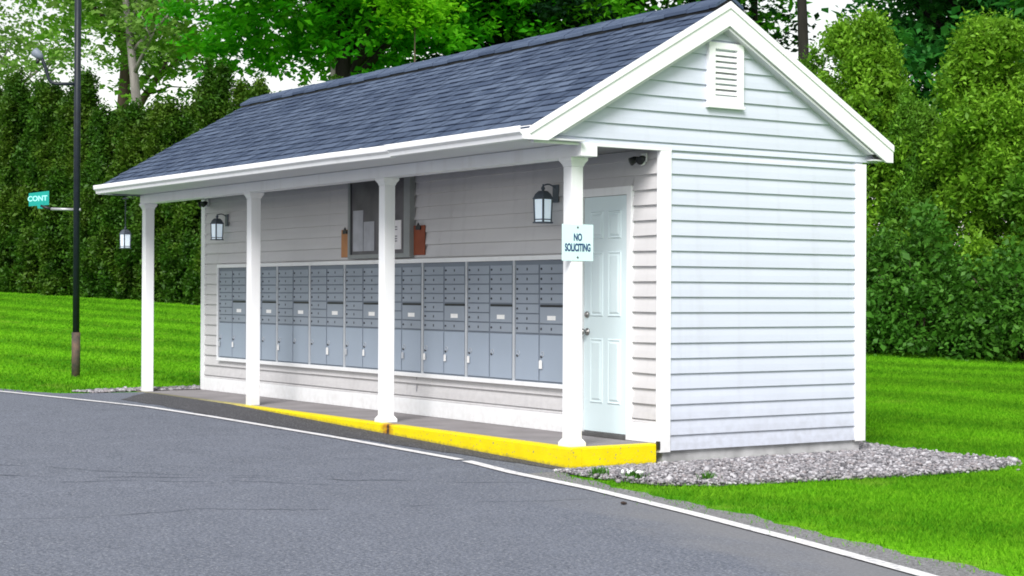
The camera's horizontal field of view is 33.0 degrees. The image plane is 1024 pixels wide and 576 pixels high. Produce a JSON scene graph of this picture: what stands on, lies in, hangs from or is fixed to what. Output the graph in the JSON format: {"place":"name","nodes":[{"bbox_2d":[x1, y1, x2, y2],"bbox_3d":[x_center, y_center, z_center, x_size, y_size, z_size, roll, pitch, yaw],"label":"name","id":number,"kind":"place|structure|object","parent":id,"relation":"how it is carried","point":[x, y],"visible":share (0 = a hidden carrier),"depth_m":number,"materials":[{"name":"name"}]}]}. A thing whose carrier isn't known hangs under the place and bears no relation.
{"place":"outdoors","nodes":[
{"label":"outdoors","id":0,"kind":"place"},
{"bbox_2d":[72,384,200,392],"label":"gravel","id":1,"kind":"structure","parent":0,"point":[125,389],"depth_m":21.72,"materials":[{"name":"grey gravel"}]},
{"bbox_2d":[0,389,916,575],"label":"road","id":2,"kind":"structure","parent":0,"point":[91,488],"depth_m":10.94,"materials":[{"name":"grey asphalt"}]},
{"bbox_2d":[0,391,460,459],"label":"road marking","id":3,"kind":"object","parent":2,"relation":"on","point":[427,453],"visible":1,"depth_m":16.64,"materials":[{"name":"paint"}]},
{"bbox_2d":[121,393,563,468],"bbox_3d":[-2.320,1.359,17.297,0.783,0.165,8.850,0,0,-34],"label":"road patch","id":4,"kind":"object","parent":2,"relation":"on","point":[225,410],"visible":1,"depth_m":17.18,"materials":[{"name":"grey asphalt"}]},
{"bbox_2d":[463,460,936,575],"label":"road marking","id":5,"kind":"object","parent":2,"relation":"on","point":[842,552],"visible":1,"depth_m":10.47,"materials":[{"name":"paint"}]},
{"bbox_2d":[526,471,1003,575],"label":"road shoulder","id":6,"kind":"object","parent":2,"relation":"on","point":[937,568],"visible":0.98,"depth_m":9.91},
{"bbox_2d":[0,0,1003,245],"label":"sky","id":7,"kind":"structure","parent":0,"point":[274,84],"materials":[{"name":"white"}]},
{"bbox_2d":[0,291,1023,575],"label":"lawn","id":8,"kind":"structure","parent":0,"point":[902,551],"depth_m":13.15,"materials":[{"name":"green plant"}]},
{"bbox_2d":[0,85,13,247],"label":"arborvitae","id":9,"kind":"object","parent":8,"relation":"on","point":[1,92],"depth_m":63.10,"materials":[{"name":"green plant"}]},
{"bbox_2d":[0,65,33,291],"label":"arborvitae","id":10,"kind":"object","parent":8,"relation":"on","point":[14,105],"visible":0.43,"depth_m":61.03,"materials":[{"name":"green plant"}]},
{"bbox_2d":[0,75,71,293],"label":"arborvitae","id":11,"kind":"object","parent":8,"relation":"on","point":[34,163],"visible":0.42,"depth_m":59.50,"materials":[{"name":"green plant"}]},
{"bbox_2d":[28,0,80,376],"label":"sign pole","id":12,"kind":"object","parent":8,"relation":"on","point":[39,200],"visible":0.99,"depth_m":23.96,"materials":[{"name":"metal"}]},
{"bbox_2d":[0,0,120,94],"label":"deciduous tree","id":13,"kind":"object","parent":8,"relation":"on","point":[30,64],"visible":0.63,"depth_m":82.63,"materials":[{"name":"green plant"}]},
{"bbox_2d":[30,65,102,295],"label":"arborvitae","id":14,"kind":"object","parent":8,"relation":"on","point":[59,182],"visible":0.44,"depth_m":58.14,"materials":[{"name":"green plant"}]},
{"bbox_2d":[65,97,130,297],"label":"arborvitae","id":15,"kind":"object","parent":8,"relation":"on","point":[101,154],"visible":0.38,"depth_m":57.01,"materials":[{"name":"green plant"}]},
{"bbox_2d":[87,97,166,299],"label":"arborvitae","id":16,"kind":"object","parent":8,"relation":"on","point":[133,130],"visible":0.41,"depth_m":55.62,"materials":[{"name":"green plant"}]},
{"bbox_2d":[42,0,212,107],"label":"deciduous tree","id":17,"kind":"object","parent":8,"relation":"on","point":[131,26],"visible":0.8,"depth_m":72.42,"materials":[{"name":"green plant"}]},
{"bbox_2d":[10,0,247,150],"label":"deciduous tree","id":18,"kind":"object","parent":8,"relation":"on","point":[123,92],"visible":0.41,"depth_m":76.00,"materials":[{"name":"green plant"}]},
{"bbox_2d":[121,91,198,302],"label":"arborvitae","id":19,"kind":"object","parent":8,"relation":"on","point":[170,124],"visible":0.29,"depth_m":54.54,"materials":[{"name":"green plant"}]},
{"bbox_2d":[156,56,237,304],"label":"arborvitae","id":20,"kind":"object","parent":8,"relation":"on","point":[208,104],"visible":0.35,"depth_m":53.23,"materials":[{"name":"green plant"}]},
{"bbox_2d":[190,73,275,295],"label":"arborvitae","id":21,"kind":"object","parent":8,"relation":"on","point":[242,92],"visible":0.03,"depth_m":52.11,"materials":[{"name":"green plant"}]},
{"bbox_2d":[207,0,431,80],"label":"deciduous tree","id":22,"kind":"object","parent":8,"relation":"on","point":[329,68],"visible":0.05,"depth_m":69.62,"materials":[{"name":"green plant"}]},
{"bbox_2d":[327,74,342,79],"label":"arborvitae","id":23,"kind":"object","parent":8,"relation":"on","point":[333,77],"depth_m":49.59,"materials":[{"name":"green plant"}]},
{"bbox_2d":[137,0,555,97],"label":"maple tree","id":24,"kind":"object","parent":8,"relation":"on","point":[329,22],"visible":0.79,"depth_m":56.84,"materials":[{"name":"green plant"}]},
{"bbox_2d":[362,0,467,61],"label":"deciduous tree","id":25,"kind":"object","parent":8,"relation":"on","point":[423,11],"visible":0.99,"depth_m":51.78,"materials":[{"name":"green plant"}]},
{"bbox_2d":[93,0,894,467],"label":"mail shelter","id":26,"kind":"object","parent":8,"relation":"on","point":[715,298],"visible":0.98,"depth_m":15.14,"materials":[{"name":"plastic"}]},
{"bbox_2d":[119,197,130,248],"bbox_3d":[-4.804,-0.808,21.490,0.108,0.636,0.108,0,0,44],"label":"hanging lantern","id":27,"kind":"object","parent":26,"relation":"hanging from","point":[125,238],"visible":1,"depth_m":21.46,"materials":[{"name":"white glass"}]},
{"bbox_2d":[198,199,208,207],"bbox_3d":[-3.891,-1.067,21.834,0.121,0.106,0.191,0,0,-34],"label":"floodlight","id":28,"kind":"object","parent":26,"relation":"attached to","point":[203,203],"visible":1,"depth_m":21.83,"materials":[{"name":"black plastic"}]},
{"bbox_2d":[210,214,228,239],"bbox_3d":[-3.604,-0.754,21.331,0.125,0.330,0.202,0,0,44],"label":"wall lantern","id":29,"kind":"object","parent":26,"relation":"attached to","point":[217,224],"depth_m":21.28,"materials":[{"name":"black metal"}]},
{"bbox_2d":[218,267,246,358],"bbox_3d":[-3.410,0.306,21.182,0.067,1.111,0.826,0,0,-34],"label":"mailbox unit","id":30,"kind":"object","parent":26,"relation":"attached to","point":[232,285],"visible":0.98,"depth_m":21.18,"materials":[{"name":"metal"}]},
{"bbox_2d":[260,267,276,361],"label":"mailbox unit","id":31,"kind":"object","parent":26,"relation":"attached to","point":[268,313],"visible":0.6,"depth_m":20.33,"materials":[{"name":"metal"}]},
{"bbox_2d":[276,266,309,363],"bbox_3d":[-2.493,0.305,19.807,0.067,1.111,0.826,0,0,-34],"label":"mailbox unit","id":32,"kind":"object","parent":26,"relation":"attached to","point":[292,314],"visible":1,"depth_m":19.81,"materials":[{"name":"metal"}]},
{"bbox_2d":[309,265,343,366],"bbox_3d":[-2.034,0.304,19.119,0.067,1.111,0.826,0,0,-34],"label":"mailbox unit","id":33,"kind":"object","parent":26,"relation":"attached to","point":[326,315],"visible":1,"depth_m":19.12,"materials":[{"name":"metal"}]},
{"bbox_2d":[341,228,347,257],"bbox_3d":[-1.809,-0.497,18.787,0.026,0.328,0.200,0,0,-34],"label":"clipboard","id":34,"kind":"object","parent":26,"relation":"attached to","point":[344,242],"visible":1,"depth_m":18.80,"materials":[{"name":"brown wood"}]},
{"bbox_2d":[344,264,378,369],"bbox_3d":[-1.575,0.304,18.431,0.067,1.111,0.826,0,0,-34],"label":"mailbox unit","id":35,"kind":"object","parent":26,"relation":"attached to","point":[361,289],"visible":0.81,"depth_m":18.45,"materials":[{"name":"metal"}]},
{"bbox_2d":[348,176,414,258],"bbox_3d":[-1.397,-0.729,18.100,0.110,0.835,1.320,0,0,-34],"label":"notice board","id":36,"kind":"object","parent":26,"relation":"attached to","point":[363,220],"visible":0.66,"depth_m":18.18,"materials":[{"name":"metal"}]},
{"bbox_2d":[394,263,421,372],"bbox_3d":[-1.116,0.303,17.743,0.067,1.111,0.826,0,0,-34],"label":"mailbox unit","id":37,"kind":"object","parent":26,"relation":"attached to","point":[408,323],"visible":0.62,"depth_m":17.62,"materials":[{"name":"metal"}]},
{"bbox_2d":[414,223,424,254],"bbox_3d":[-0.944,-0.498,17.489,0.026,0.328,0.225,0,0,-34],"label":"clipboard","id":38,"kind":"object","parent":26,"relation":"attached to","point":[419,239],"visible":1,"depth_m":17.48,"materials":[{"name":"brown wood"}]},
{"bbox_2d":[422,262,465,376],"bbox_3d":[-0.657,0.302,17.055,0.067,1.111,0.826,0,0,-34],"label":"mailbox unit","id":39,"kind":"object","parent":26,"relation":"attached to","point":[443,318],"visible":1,"depth_m":17.05,"materials":[{"name":"metal"}]},
{"bbox_2d":[466,261,513,380],"bbox_3d":[-0.199,0.302,16.368,0.067,1.111,0.826,0,0,-34],"label":"mailbox unit","id":40,"kind":"object","parent":26,"relation":"attached to","point":[489,313],"visible":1,"depth_m":16.36,"materials":[{"name":"metal"}]},
{"bbox_2d":[513,259,562,383],"bbox_3d":[0.260,0.301,15.680,0.067,1.111,0.826,0,0,-34],"label":"mailbox unit","id":41,"kind":"object","parent":26,"relation":"attached to","point":[538,327],"visible":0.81,"depth_m":15.68,"materials":[{"name":"metal"}]},
{"bbox_2d":[533,184,558,223],"bbox_3d":[0.307,-0.755,15.454,0.135,0.358,0.218,0,0,44],"label":"wall lantern","id":42,"kind":"object","parent":26,"relation":"attached to","point":[543,201],"depth_m":15.40,"materials":[{"name":"black metal"}]},
{"bbox_2d":[562,224,592,260],"bbox_3d":[0.531,-0.366,13.953,0.310,0.295,0.009,0,0,-34],"label":"no soliciting sign","id":43,"kind":"object","parent":26,"relation":"attached to","point":[577,242],"visible":1,"depth_m":13.95,"materials":[{"name":"metal"}]},
{"bbox_2d":[582,195,626,434],"bbox_3d":[0.781,0.226,14.877,0.092,2.030,0.622,0,0,-34],"label":"door","id":44,"kind":"structure","parent":26,"relation":"in","point":[604,331],"depth_m":14.89,"materials":[{"name":"white paint"}]},
{"bbox_2d":[628,153,646,165],"bbox_3d":[1.059,-1.072,14.414,0.121,0.106,0.191,0,0,-34],"label":"floodlight","id":45,"kind":"object","parent":26,"relation":"attached to","point":[641,160],"visible":1,"depth_m":14.41,"materials":[{"name":"black plastic"}]},
{"bbox_2d":[366,0,656,67],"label":"evergreen tree","id":46,"kind":"object","parent":8,"relation":"on","point":[543,10],"visible":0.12,"depth_m":59.12,"materials":[{"name":"green plant"}]},
{"bbox_2d":[479,0,821,41],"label":"deciduous tree","id":47,"kind":"object","parent":8,"relation":"on","point":[626,10],"visible":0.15,"depth_m":59.15,"materials":[{"name":"green plant"}]},
{"bbox_2d":[673,0,827,51],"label":"deciduous tree","id":48,"kind":"object","parent":8,"relation":"on","point":[753,8],"visible":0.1,"depth_m":59.29,"materials":[{"name":"green plant"}]},
{"bbox_2d":[552,441,1021,486],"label":"gravel","id":49,"kind":"structure","parent":8,"relation":"on","point":[868,459],"depth_m":13.74,"materials":[{"name":"grey gravel"}]},
{"bbox_2d":[587,466,608,476],"bbox_3d":[0.679,1.390,13.131,0.193,0.088,0.192,0,0,-34],"label":"weed tuft","id":50,"kind":"object","parent":49,"relation":"on","point":[601,470],"visible":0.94,"depth_m":13.12,"materials":[{"name":"green plant"}]},
{"bbox_2d":[621,469,650,478],"bbox_3d":[0.910,1.390,12.907,0.221,0.088,0.181,0,0,16],"label":"weed tuft","id":51,"kind":"object","parent":49,"relation":"on","point":[636,474],"visible":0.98,"depth_m":12.88,"materials":[{"name":"green plant"}]},
{"bbox_2d":[695,471,722,478],"bbox_3d":[1.443,1.393,12.823,0.202,0.088,0.196,0,0,-34],"label":"weed tuft","id":52,"kind":"object","parent":49,"relation":"on","point":[708,475],"visible":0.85,"depth_m":12.80,"materials":[{"name":"green plant"}]},
{"bbox_2d":[797,0,808,62],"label":"utility pole","id":53,"kind":"object","parent":8,"relation":"on","point":[802,20],"visible":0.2,"depth_m":52.07,"materials":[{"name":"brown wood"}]},
{"bbox_2d":[797,39,837,94],"bbox_3d":[6.532,-2.005,38.498,3.211,7.149,2.985,0,0,8],"label":"arborvitae","id":54,"kind":"object","parent":8,"relation":"on","point":[812,66],"depth_m":38.57,"materials":[{"name":"green plant"}]},
{"bbox_2d":[815,3,931,267],"bbox_3d":[7.394,-2.240,37.391,3.615,7.771,3.346,0,0,15],"label":"arborvitae","id":55,"kind":"object","parent":8,"relation":"on","point":[862,49],"visible":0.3,"depth_m":36.89,"materials":[{"name":"green plant"}]},
{"bbox_2d":[866,241,937,352],"bbox_3d":[6.960,0.355,35.753,3.446,2.684,3.446,0,0,-34],"label":"shrub","id":56,"kind":"object","parent":8,"relation":"on","point":[868,283],"visible":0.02,"depth_m":34.79,"materials":[{"name":"green plant"}]},
{"bbox_2d":[877,78,960,347],"bbox_3d":[8.496,-1.415,36.592,2.166,6.027,2.013,0,0,33],"label":"arborvitae","id":57,"kind":"object","parent":8,"relation":"on","point":[917,118],"visible":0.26,"depth_m":36.22,"materials":[{"name":"green plant"}]},
{"bbox_2d":[821,0,1023,238],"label":"deciduous tree","id":58,"kind":"object","parent":8,"relation":"on","point":[924,36],"visible":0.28,"depth_m":48.02,"materials":[{"name":"green plant"}]},
{"bbox_2d":[866,195,1019,358],"bbox_3d":[8.283,-0.119,34.304,3.644,3.573,3.952,0,0,23],"label":"shrub","id":59,"kind":"object","parent":8,"relation":"on","point":[911,283],"visible":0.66,"depth_m":33.65,"materials":[{"name":"green plant"}]},
{"bbox_2d":[892,6,1023,358],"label":"arborvitae","id":60,"kind":"object","parent":8,"relation":"on","point":[973,150],"visible":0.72,"depth_m":34.52,"materials":[{"name":"green plant"}]},
{"bbox_2d":[927,222,1023,361],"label":"shrub","id":61,"kind":"object","parent":8,"relation":"on","point":[967,313],"visible":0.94,"depth_m":32.59,"materials":[{"name":"green plant"}]},
{"bbox_2d":[982,104,1023,350],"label":"arborvitae","id":62,"kind":"object","parent":8,"relation":"on","point":[1010,199],"visible":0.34,"depth_m":33.68,"materials":[{"name":"green plant"}]},
{"bbox_2d":[996,0,1023,98],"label":"deciduous tree","id":63,"kind":"object","parent":8,"relation":"on","point":[1012,6],"visible":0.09,"depth_m":45.57,"materials":[{"name":"green plant"}]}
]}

